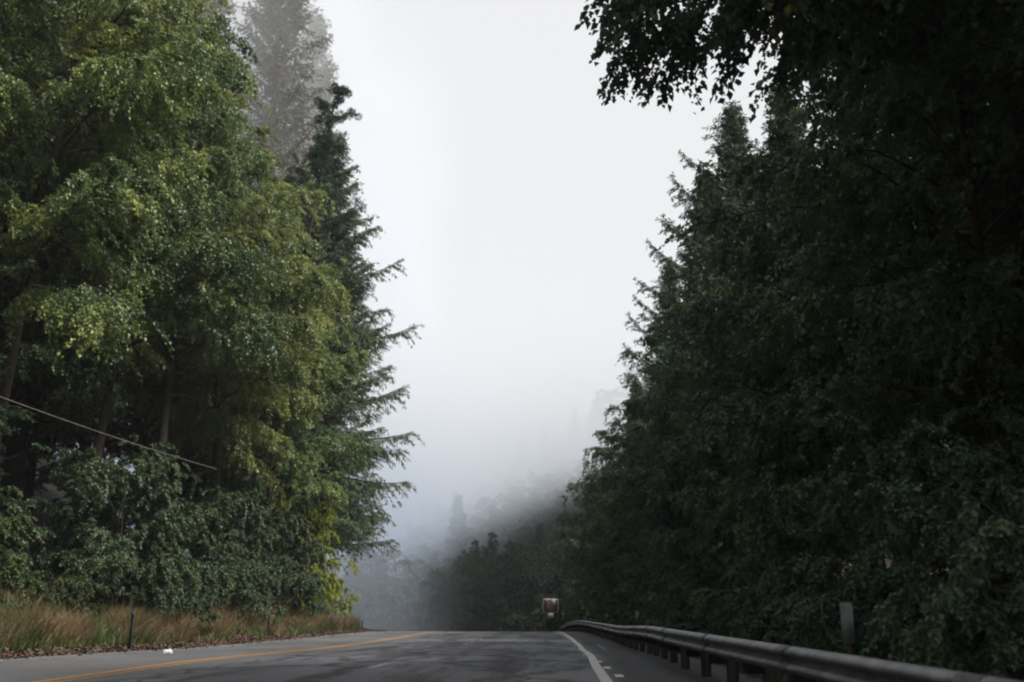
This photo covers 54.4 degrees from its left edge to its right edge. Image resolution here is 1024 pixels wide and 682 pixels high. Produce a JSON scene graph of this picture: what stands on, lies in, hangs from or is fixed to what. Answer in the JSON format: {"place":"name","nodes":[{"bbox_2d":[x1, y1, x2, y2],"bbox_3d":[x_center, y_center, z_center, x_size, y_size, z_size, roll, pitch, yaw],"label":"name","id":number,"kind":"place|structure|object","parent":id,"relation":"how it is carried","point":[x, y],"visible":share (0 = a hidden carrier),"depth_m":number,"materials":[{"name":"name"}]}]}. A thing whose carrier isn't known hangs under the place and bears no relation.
{"place":"outdoors","nodes":[
{"label":"outdoors","id":0,"kind":"place"},
{"bbox_2d":[0,571,365,650],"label":"dry grass","id":1,"kind":"structure","parent":0,"point":[173,622],"depth_m":28.50,"materials":[{"name":"plant"}]},
{"bbox_2d":[0,631,762,681],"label":"road","id":2,"kind":"structure","parent":0,"point":[427,656],"depth_m":17.99,"materials":[{"name":"asphalt"}]},
{"bbox_2d":[561,620,1023,681],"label":"guardrail","id":3,"kind":"object","parent":2,"relation":"on","point":[768,661],"visible":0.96,"depth_m":9.87,"materials":[{"name":"metal"}]},
{"bbox_2d":[20,0,913,577],"label":"sky","id":4,"kind":"structure","parent":0,"point":[521,208],"materials":[{"name":"white"}]},
{"bbox_2d":[0,376,1017,672],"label":"ground","id":5,"kind":"structure","parent":0,"point":[52,492],"depth_m":62.17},
{"bbox_2d":[0,485,43,609],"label":"shrub","id":6,"kind":"object","parent":5,"relation":"on","point":[12,560],"visible":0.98,"depth_m":24.02,"materials":[{"name":"green plant"}]},
{"bbox_2d":[0,55,55,452],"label":"spruce tree","id":7,"kind":"object","parent":5,"relation":"on","point":[35,427],"visible":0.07,"depth_m":46.00,"materials":[{"name":"green plant"}]},
{"bbox_2d":[0,152,56,487],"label":"spruce tree","id":8,"kind":"object","parent":5,"relation":"on","point":[26,264],"visible":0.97,"depth_m":26.95,"materials":[{"name":"green plant"}]},
{"bbox_2d":[0,0,70,252],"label":"alder tree","id":9,"kind":"object","parent":5,"relation":"on","point":[20,102],"visible":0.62,"depth_m":30.86,"materials":[{"name":"green plant"}]},
{"bbox_2d":[0,406,72,562],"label":"shrub","id":10,"kind":"object","parent":5,"relation":"on","point":[39,534],"visible":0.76,"depth_m":26.09,"materials":[{"name":"green plant"}]},
{"bbox_2d":[0,1,91,349],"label":"spruce tree","id":11,"kind":"object","parent":5,"relation":"on","point":[2,305],"visible":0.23,"depth_m":34.84,"materials":[{"name":"green plant"}]},
{"bbox_2d":[0,400,104,525],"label":"spruce tree","id":12,"kind":"object","parent":5,"relation":"on","point":[30,484],"visible":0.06,"depth_m":57.29,"materials":[{"name":"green plant"}]},
{"bbox_2d":[16,555,109,623],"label":"shrub","id":13,"kind":"object","parent":5,"relation":"on","point":[79,589],"visible":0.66,"depth_m":27.26,"materials":[{"name":"green plant"}]},
{"bbox_2d":[0,250,152,530],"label":"spruce tree","id":14,"kind":"object","parent":5,"relation":"on","point":[106,446],"visible":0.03,"depth_m":65.61,"materials":[{"name":"green plant"}]},
{"bbox_2d":[0,0,181,534],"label":"spruce tree","id":15,"kind":"object","parent":5,"relation":"on","point":[14,466],"visible":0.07,"depth_m":48.46,"materials":[{"name":"green plant"}]},
{"bbox_2d":[0,0,181,348],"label":"alder tree","id":16,"kind":"object","parent":5,"relation":"on","point":[30,59],"visible":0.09,"depth_m":39.45,"materials":[{"name":"green plant"}]},
{"bbox_2d":[19,440,201,606],"bbox_3d":[-13.823,6.192,33.350,5.722,6.369,5.659,0,-15,-1],"label":"shrub","id":17,"kind":"object","parent":5,"relation":"on","point":[42,560],"visible":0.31,"depth_m":32.83,"materials":[{"name":"green plant"}]},
{"bbox_2d":[44,433,210,618],"bbox_3d":[-12.500,6.348,31.882,5.144,6.203,5.202,-8,-17,28],"label":"shrub","id":18,"kind":"object","parent":5,"relation":"on","point":[123,562],"visible":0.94,"depth_m":31.39,"materials":[{"name":"green plant"}]},
{"bbox_2d":[0,0,260,444],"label":"alder tree","id":19,"kind":"object","parent":5,"relation":"on","point":[99,77],"visible":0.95,"depth_m":30.11,"materials":[{"name":"green plant"}]},
{"bbox_2d":[0,7,288,594],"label":"alder tree","id":20,"kind":"object","parent":5,"relation":"on","point":[212,252],"visible":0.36,"depth_m":36.25,"materials":[{"name":"green plant"}]},
{"bbox_2d":[0,0,308,475],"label":"alder tree","id":21,"kind":"object","parent":5,"relation":"on","point":[263,244],"visible":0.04,"depth_m":48.96,"materials":[{"name":"green plant"}]},
{"bbox_2d":[74,46,256,553],"bbox_3d":[-18.797,-2.643,60.131,11.680,34.302,11.690,9,-17,-30],"label":"spruce tree","id":22,"kind":"object","parent":5,"relation":"on","point":[144,436],"visible":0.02,"depth_m":55.99,"materials":[{"name":"green plant"}]},
{"bbox_2d":[105,390,231,529],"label":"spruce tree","id":23,"kind":"object","parent":5,"relation":"on","point":[182,491],"depth_m":62.63,"materials":[{"name":"green plant"}]},
{"bbox_2d":[0,86,352,592],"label":"alder tree","id":24,"kind":"object","parent":5,"relation":"on","point":[316,283],"visible":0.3,"depth_m":43.61,"materials":[{"name":"green plant"}]},
{"bbox_2d":[136,559,220,632],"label":"shrub","id":25,"kind":"object","parent":5,"relation":"on","point":[200,603],"visible":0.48,"depth_m":34.01,"materials":[{"name":"green plant"}]},
{"bbox_2d":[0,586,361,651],"bbox_3d":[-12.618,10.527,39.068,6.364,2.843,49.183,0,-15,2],"label":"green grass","id":26,"kind":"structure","parent":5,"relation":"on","point":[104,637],"depth_m":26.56,"materials":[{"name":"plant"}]},
{"bbox_2d":[124,477,251,611],"bbox_3d":[-12.735,8.235,38.780,5.202,5.538,5.144,4,-15,-16],"label":"shrub","id":27,"kind":"object","parent":5,"relation":"on","point":[202,535],"visible":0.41,"depth_m":38.49,"materials":[{"name":"green plant"}]},
{"bbox_2d":[135,0,256,527],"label":"redwood tree","id":28,"kind":"object","parent":5,"relation":"on","point":[222,8],"visible":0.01,"depth_m":86.82,"materials":[{"name":"green plant"}]},
{"bbox_2d":[0,627,393,659],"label":"leaf litter","id":29,"kind":"object","parent":5,"relation":"on","point":[5,653],"visible":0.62,"depth_m":28.23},
{"bbox_2d":[73,83,349,561],"bbox_3d":[-13.194,0.343,47.127,13.250,24.817,13.506,6,-16,-22],"label":"alder tree","id":30,"kind":"object","parent":5,"relation":"on","point":[253,423],"visible":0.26,"depth_m":46.26,"materials":[{"name":"green plant"}]},
{"bbox_2d":[176,471,283,609],"bbox_3d":[-13.011,9.431,45.045,5.659,6.646,5.722,-2,-15,9],"label":"shrub","id":31,"kind":"object","parent":5,"relation":"on","point":[246,548],"visible":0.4,"depth_m":45.10,"materials":[{"name":"green plant"}]},
{"bbox_2d":[197,547,288,625],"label":"shrub","id":32,"kind":"object","parent":5,"relation":"on","point":[253,595],"visible":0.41,"depth_m":41.60,"materials":[{"name":"green plant"}]},
{"bbox_2d":[128,125,361,570],"bbox_3d":[-16.048,0.276,58.151,12.780,28.641,13.360,-14,-20,42],"label":"alder tree","id":33,"kind":"object","parent":5,"relation":"on","point":[313,254],"visible":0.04,"depth_m":58.02,"materials":[{"name":"green plant"}]},
{"bbox_2d":[173,200,384,605],"bbox_3d":[-12.871,3.079,54.407,11.084,23.762,10.603,-13,-20,40],"label":"alder tree","id":34,"kind":"object","parent":5,"relation":"on","point":[325,371],"visible":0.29,"depth_m":53.01,"materials":[{"name":"green plant"}]},
{"bbox_2d":[234,489,332,616],"bbox_3d":[-11.901,11.157,50.222,5.659,6.923,5.722,-2,-15,9],"label":"shrub","id":35,"kind":"object","parent":5,"relation":"on","point":[310,584],"visible":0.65,"depth_m":49.87,"materials":[{"name":"green plant"}]},
{"bbox_2d":[227,407,363,599],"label":"alder tree","id":36,"kind":"object","parent":5,"relation":"on","point":[280,471],"visible":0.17,"depth_m":58.83,"materials":[{"name":"green plant"}]},
{"bbox_2d":[226,0,368,572],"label":"redwood tree","id":37,"kind":"object","parent":5,"relation":"on","point":[271,71],"visible":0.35,"depth_m":85.81,"materials":[{"name":"grey plant"}]},
{"bbox_2d":[251,479,358,615],"bbox_3d":[-11.479,11.934,55.195,5.462,8.307,5.402,-3,-15,12],"label":"shrub","id":38,"kind":"object","parent":5,"relation":"on","point":[323,520],"visible":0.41,"depth_m":54.84,"materials":[{"name":"green plant"}]},
{"bbox_2d":[258,82,361,549],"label":"pine tree","id":39,"kind":"object","parent":5,"relation":"on","point":[326,143],"visible":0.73,"depth_m":60.20,"materials":[{"name":"green plant"}]},
{"bbox_2d":[290,484,340,614],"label":"shrub","id":40,"kind":"object","parent":5,"relation":"on","point":[320,567],"visible":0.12,"depth_m":61.24,"materials":[{"name":"green plant"}]},
{"bbox_2d":[208,128,424,552],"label":"spruce tree","id":41,"kind":"object","parent":5,"relation":"on","point":[329,242],"visible":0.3,"depth_m":66.28,"materials":[{"name":"green plant"}]},
{"bbox_2d":[226,209,410,575],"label":"spruce tree","id":42,"kind":"object","parent":5,"relation":"on","point":[362,541],"visible":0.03,"depth_m":71.59,"materials":[{"name":"green plant"}]},
{"bbox_2d":[276,5,390,479],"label":"redwood tree","id":43,"kind":"object","parent":5,"relation":"on","point":[324,70],"visible":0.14,"depth_m":100.64,"materials":[{"name":"grey plant"}]},
{"bbox_2d":[317,587,360,616],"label":"shrub","id":44,"kind":"object","parent":5,"relation":"on","point":[345,606],"visible":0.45,"depth_m":63.52,"materials":[{"name":"green plant"}]},
{"bbox_2d":[335,545,394,629],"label":"tree","id":45,"kind":"object","parent":5,"relation":"on","point":[368,595],"visible":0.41,"depth_m":124.72,"materials":[{"name":"grey plant"}]},
{"bbox_2d":[373,505,394,567],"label":"tree","id":46,"kind":"object","parent":5,"relation":"on","point":[387,537],"visible":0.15,"depth_m":192.02,"materials":[{"name":"grey plant"}]},
{"bbox_2d":[347,542,422,630],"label":"tree","id":47,"kind":"object","parent":5,"relation":"on","point":[396,623],"visible":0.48,"depth_m":128.42,"materials":[{"name":"grey plant"}]},
{"bbox_2d":[385,574,432,630],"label":"tree","id":48,"kind":"object","parent":5,"relation":"on","point":[415,591],"visible":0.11,"depth_m":137.38,"materials":[{"name":"grey plant"}]},
{"bbox_2d":[388,555,441,630],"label":"tree","id":49,"kind":"object","parent":5,"relation":"on","point":[423,568],"visible":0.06,"depth_m":142.41,"materials":[{"name":"grey plant"}]},
{"bbox_2d":[391,524,442,569],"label":"tree","id":50,"kind":"object","parent":5,"relation":"on","point":[412,534],"visible":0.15,"depth_m":187.02,"materials":[{"name":"grey plant"}]},
{"bbox_2d":[415,492,435,542],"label":"tree","id":51,"kind":"object","parent":5,"relation":"on","point":[426,512],"visible":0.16,"depth_m":211.63,"materials":[{"name":"grey plant"}]},
{"bbox_2d":[404,568,464,630],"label":"tree","id":52,"kind":"object","parent":5,"relation":"on","point":[427,590],"visible":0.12,"depth_m":134.94,"materials":[{"name":"grey plant"}]},
{"bbox_2d":[410,567,472,630],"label":"tree","id":53,"kind":"object","parent":5,"relation":"on","point":[441,617],"visible":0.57,"depth_m":127.42,"materials":[{"name":"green plant"}]},
{"bbox_2d":[425,512,470,564],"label":"tree","id":54,"kind":"object","parent":5,"relation":"on","point":[438,533],"visible":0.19,"depth_m":195.42,"materials":[{"name":"grey plant"}]},
{"bbox_2d":[441,492,474,582],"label":"tree","id":55,"kind":"object","parent":5,"relation":"on","point":[457,545],"visible":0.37,"depth_m":170.47,"materials":[{"name":"grey plant"}]},
{"bbox_2d":[432,517,483,580],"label":"tree","id":56,"kind":"object","parent":5,"relation":"on","point":[443,545],"visible":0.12,"depth_m":183.04,"materials":[{"name":"grey plant"}]},
{"bbox_2d":[428,550,501,630],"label":"tree","id":57,"kind":"object","parent":5,"relation":"on","point":[460,568],"visible":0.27,"depth_m":136.62,"materials":[{"name":"grey plant"}]},
{"bbox_2d":[461,537,483,630],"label":"tree","id":58,"kind":"object","parent":5,"relation":"on","point":[475,552],"visible":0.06,"depth_m":146.90,"materials":[{"name":"grey plant"}]},
{"bbox_2d":[462,492,519,563],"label":"tree","id":59,"kind":"object","parent":5,"relation":"on","point":[479,533],"visible":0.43,"depth_m":184.32,"materials":[{"name":"grey plant"}]},
{"bbox_2d":[471,529,512,630],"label":"tree","id":60,"kind":"object","parent":5,"relation":"on","point":[493,547],"visible":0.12,"depth_m":139.91,"materials":[{"name":"grey plant"}]},
{"bbox_2d":[456,546,536,631],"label":"tree","id":61,"kind":"object","parent":5,"relation":"on","point":[480,603],"visible":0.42,"depth_m":131.99,"materials":[{"name":"green plant"}]},
{"bbox_2d":[487,462,525,525],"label":"tree","id":62,"kind":"object","parent":5,"relation":"on","point":[497,488],"visible":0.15,"depth_m":218.82,"materials":[{"name":"grey plant"}]},
{"bbox_2d":[486,477,535,550],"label":"tree","id":63,"kind":"object","parent":5,"relation":"on","point":[519,488],"visible":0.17,"depth_m":191.79,"materials":[{"name":"grey plant"}]},
{"bbox_2d":[491,495,538,550],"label":"tree","id":64,"kind":"object","parent":5,"relation":"on","point":[508,508],"visible":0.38,"depth_m":184.61,"materials":[{"name":"grey plant"}]},
{"bbox_2d":[480,539,554,631],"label":"tree","id":65,"kind":"object","parent":5,"relation":"on","point":[518,619],"visible":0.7,"depth_m":127.39,"materials":[{"name":"green plant"}]},
{"bbox_2d":[514,439,533,497],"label":"tree","id":66,"kind":"object","parent":5,"relation":"on","point":[525,453],"visible":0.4,"depth_m":222.77,"materials":[{"name":"grey plant"}]},
{"bbox_2d":[507,517,556,576],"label":"tree","id":67,"kind":"object","parent":5,"relation":"on","point":[528,541],"visible":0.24,"depth_m":171.71,"materials":[{"name":"green plant"}]},
{"bbox_2d":[511,470,562,548],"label":"tree","id":68,"kind":"object","parent":5,"relation":"on","point":[540,502],"visible":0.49,"depth_m":187.28,"materials":[{"name":"grey plant"}]},
{"bbox_2d":[526,424,553,494],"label":"tree","id":69,"kind":"object","parent":5,"relation":"on","point":[544,442],"visible":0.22,"depth_m":225.35,"materials":[{"name":"grey plant"}]},
{"bbox_2d":[526,452,564,523],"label":"tree","id":70,"kind":"object","parent":5,"relation":"on","point":[545,461],"visible":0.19,"depth_m":205.07,"materials":[{"name":"grey plant"}]},
{"bbox_2d":[529,543,580,631],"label":"tree","id":71,"kind":"object","parent":5,"relation":"on","point":[550,588],"visible":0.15,"depth_m":127.64,"materials":[{"name":"green plant"}]},
{"bbox_2d":[528,592,589,631],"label":"shrub","id":72,"kind":"object","parent":5,"relation":"on","point":[560,622],"visible":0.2,"depth_m":94.61,"materials":[{"name":"green plant"}]},
{"bbox_2d":[540,438,582,478],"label":"tree","id":73,"kind":"object","parent":5,"relation":"on","point":[557,451],"visible":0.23,"depth_m":211.84,"materials":[{"name":"grey plant"}]},
{"bbox_2d":[541,490,582,566],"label":"tree","id":74,"kind":"object","parent":5,"relation":"on","point":[553,511],"visible":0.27,"depth_m":176.76,"materials":[{"name":"grey plant"}]},
{"bbox_2d":[549,476,592,553],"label":"tree","id":75,"kind":"object","parent":5,"relation":"on","point":[568,503],"visible":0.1,"depth_m":173.27,"materials":[{"name":"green plant"}]},
{"bbox_2d":[564,407,585,477],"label":"tree","id":76,"kind":"object","parent":5,"relation":"on","point":[577,449],"visible":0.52,"depth_m":228.76,"materials":[{"name":"grey plant"}]},
{"bbox_2d":[548,451,617,621],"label":"maple tree","id":77,"kind":"object","parent":5,"relation":"on","point":[574,533],"visible":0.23,"depth_m":95.61,"materials":[{"name":"green plant"}]},
{"bbox_2d":[574,399,607,473],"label":"tree","id":78,"kind":"object","parent":5,"relation":"on","point":[593,418],"visible":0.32,"depth_m":205.09,"materials":[{"name":"grey plant"}]},
{"bbox_2d":[549,404,655,621],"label":"maple tree","id":79,"kind":"object","parent":5,"relation":"on","point":[597,563],"visible":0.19,"depth_m":83.64,"materials":[{"name":"green plant"}]},
{"bbox_2d":[584,387,623,462],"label":"tree","id":80,"kind":"object","parent":5,"relation":"on","point":[606,395],"visible":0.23,"depth_m":222.00,"materials":[{"name":"grey plant"}]},
{"bbox_2d":[573,350,675,613],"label":"maple tree","id":81,"kind":"object","parent":5,"relation":"on","point":[607,481],"visible":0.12,"depth_m":72.59,"materials":[{"name":"green plant"}]},
{"bbox_2d":[577,374,717,609],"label":"maple tree","id":82,"kind":"object","parent":5,"relation":"on","point":[604,501],"visible":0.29,"depth_m":66.16,"materials":[{"name":"green plant"}]},
{"bbox_2d":[612,553,691,626],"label":"shrub","id":83,"kind":"object","parent":5,"relation":"on","point":[621,591],"visible":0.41,"depth_m":44.11,"materials":[{"name":"green plant"}]},
{"bbox_2d":[616,260,688,610],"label":"spruce tree","id":84,"kind":"object","parent":5,"relation":"on","point":[666,291],"visible":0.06,"depth_m":72.52,"materials":[{"name":"green plant"}]},
{"bbox_2d":[638,562,712,632],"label":"shrub","id":85,"kind":"object","parent":5,"relation":"on","point":[659,599],"visible":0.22,"depth_m":36.37,"materials":[{"name":"green plant"}]},
{"bbox_2d":[615,343,750,619],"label":"maple tree","id":86,"kind":"object","parent":5,"relation":"on","point":[662,497],"visible":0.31,"depth_m":56.27,"materials":[{"name":"green plant"}]},
{"bbox_2d":[633,167,752,593],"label":"spruce tree","id":87,"kind":"object","parent":5,"relation":"on","point":[703,240],"visible":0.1,"depth_m":62.14,"materials":[{"name":"green plant"}]},
{"bbox_2d":[613,305,774,593],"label":"maple tree","id":88,"kind":"object","parent":5,"relation":"on","point":[636,457],"visible":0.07,"depth_m":60.83,"materials":[{"name":"green plant"}]},
{"bbox_2d":[663,538,777,642],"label":"shrub","id":89,"kind":"object","parent":5,"relation":"on","point":[715,563],"visible":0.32,"depth_m":28.34,"materials":[{"name":"green plant"}]},
{"bbox_2d":[655,99,796,579],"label":"spruce tree","id":90,"kind":"object","parent":5,"relation":"on","point":[722,149],"visible":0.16,"depth_m":51.45,"materials":[{"name":"green plant"}]},
{"bbox_2d":[636,206,857,575],"bbox_3d":[13.253,3.318,52.305,12.746,21.417,12.025,11,-18,-35],"label":"maple tree","id":91,"kind":"object","parent":5,"relation":"on","point":[672,373],"visible":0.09,"depth_m":51.42,"materials":[{"name":"green plant"}]},
{"bbox_2d":[645,643,893,681],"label":"verge grass","id":92,"kind":"structure","parent":5,"relation":"on","point":[785,677],"depth_m":14.05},
{"bbox_2d":[688,542,859,649],"bbox_3d":[5.770,6.048,21.857,3.929,3.400,3.970,2,-15,-7],"label":"shrub","id":93,"kind":"object","parent":5,"relation":"on","point":[727,609],"visible":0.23,"depth_m":21.79,"materials":[{"name":"green plant"}]},
{"bbox_2d":[574,0,1009,120],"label":"maple tree","id":94,"kind":"object","parent":5,"relation":"on","point":[915,45],"visible":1,"depth_m":15.38,"materials":[{"name":"green plant"}]},
{"bbox_2d":[658,130,925,581],"bbox_3d":[12.544,0.752,43.089,12.025,21.417,12.746,3,-15,-13],"label":"maple tree","id":95,"kind":"object","parent":5,"relation":"on","point":[703,495],"visible":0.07,"depth_m":42.13,"materials":[{"name":"green plant"}]},
{"bbox_2d":[706,86,887,594],"bbox_3d":[12.753,-0.556,42.937,8.125,23.862,8.132,1,-15,-3],"label":"spruce tree","id":96,"kind":"object","parent":5,"relation":"on","point":[776,138],"visible":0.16,"depth_m":42.64,"materials":[{"name":"green plant"}]},
{"bbox_2d":[712,481,927,674],"bbox_3d":[5.569,4.287,17.023,3.903,4.155,3.860,5,-16,-18],"label":"shrub","id":97,"kind":"object","parent":5,"relation":"on","point":[831,517],"visible":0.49,"depth_m":17.08,"materials":[{"name":"green plant"}]},
{"bbox_2d":[656,62,1011,582],"bbox_3d":[11.638,-0.820,35.125,11.544,20.560,12.236,-14,-20,42],"label":"maple tree","id":98,"kind":"object","parent":5,"relation":"on","point":[773,318],"visible":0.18,"depth_m":34.24,"materials":[{"name":"green plant"}]},
{"bbox_2d":[657,1,1023,553],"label":"maple tree","id":99,"kind":"object","parent":5,"relation":"on","point":[777,260],"visible":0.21,"depth_m":29.16,"materials":[{"name":"green plant"}]},
{"bbox_2d":[840,603,854,654],"bbox_3d":[2.872,2.814,8.417,0.101,1.164,0.026,-1,-15,3],"label":"delineator post","id":100,"kind":"object","parent":5,"relation":"on","point":[847,625],"visible":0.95,"depth_m":8.51,"materials":[{"name":"grey plastic"}]},
{"bbox_2d":[746,0,1023,569],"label":"spruce tree","id":101,"kind":"object","parent":5,"relation":"on","point":[831,362],"visible":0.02,"depth_m":33.62,"materials":[{"name":"green plant"}]},
{"bbox_2d":[759,393,1023,678],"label":"shrub","id":102,"kind":"object","parent":5,"relation":"on","point":[880,587],"visible":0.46,"depth_m":13.30,"materials":[{"name":"green plant"}]},
{"bbox_2d":[766,0,1023,571],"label":"maple tree","id":103,"kind":"object","parent":5,"relation":"on","point":[889,279],"visible":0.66,"depth_m":21.10,"materials":[{"name":"green plant"}]},
{"bbox_2d":[784,0,1023,403],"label":"maple tree","id":104,"kind":"object","parent":5,"relation":"on","point":[887,149],"visible":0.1,"depth_m":26.81,"materials":[{"name":"green plant"}]},
{"bbox_2d":[826,0,1023,433],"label":"maple tree","id":105,"kind":"object","parent":5,"relation":"on","point":[961,75],"visible":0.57,"depth_m":19.20,"materials":[{"name":"green plant"}]},
{"bbox_2d":[855,418,1023,680],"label":"shrub","id":106,"kind":"object","parent":5,"relation":"on","point":[944,633],"visible":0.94,"depth_m":8.75,"materials":[{"name":"green plant"}]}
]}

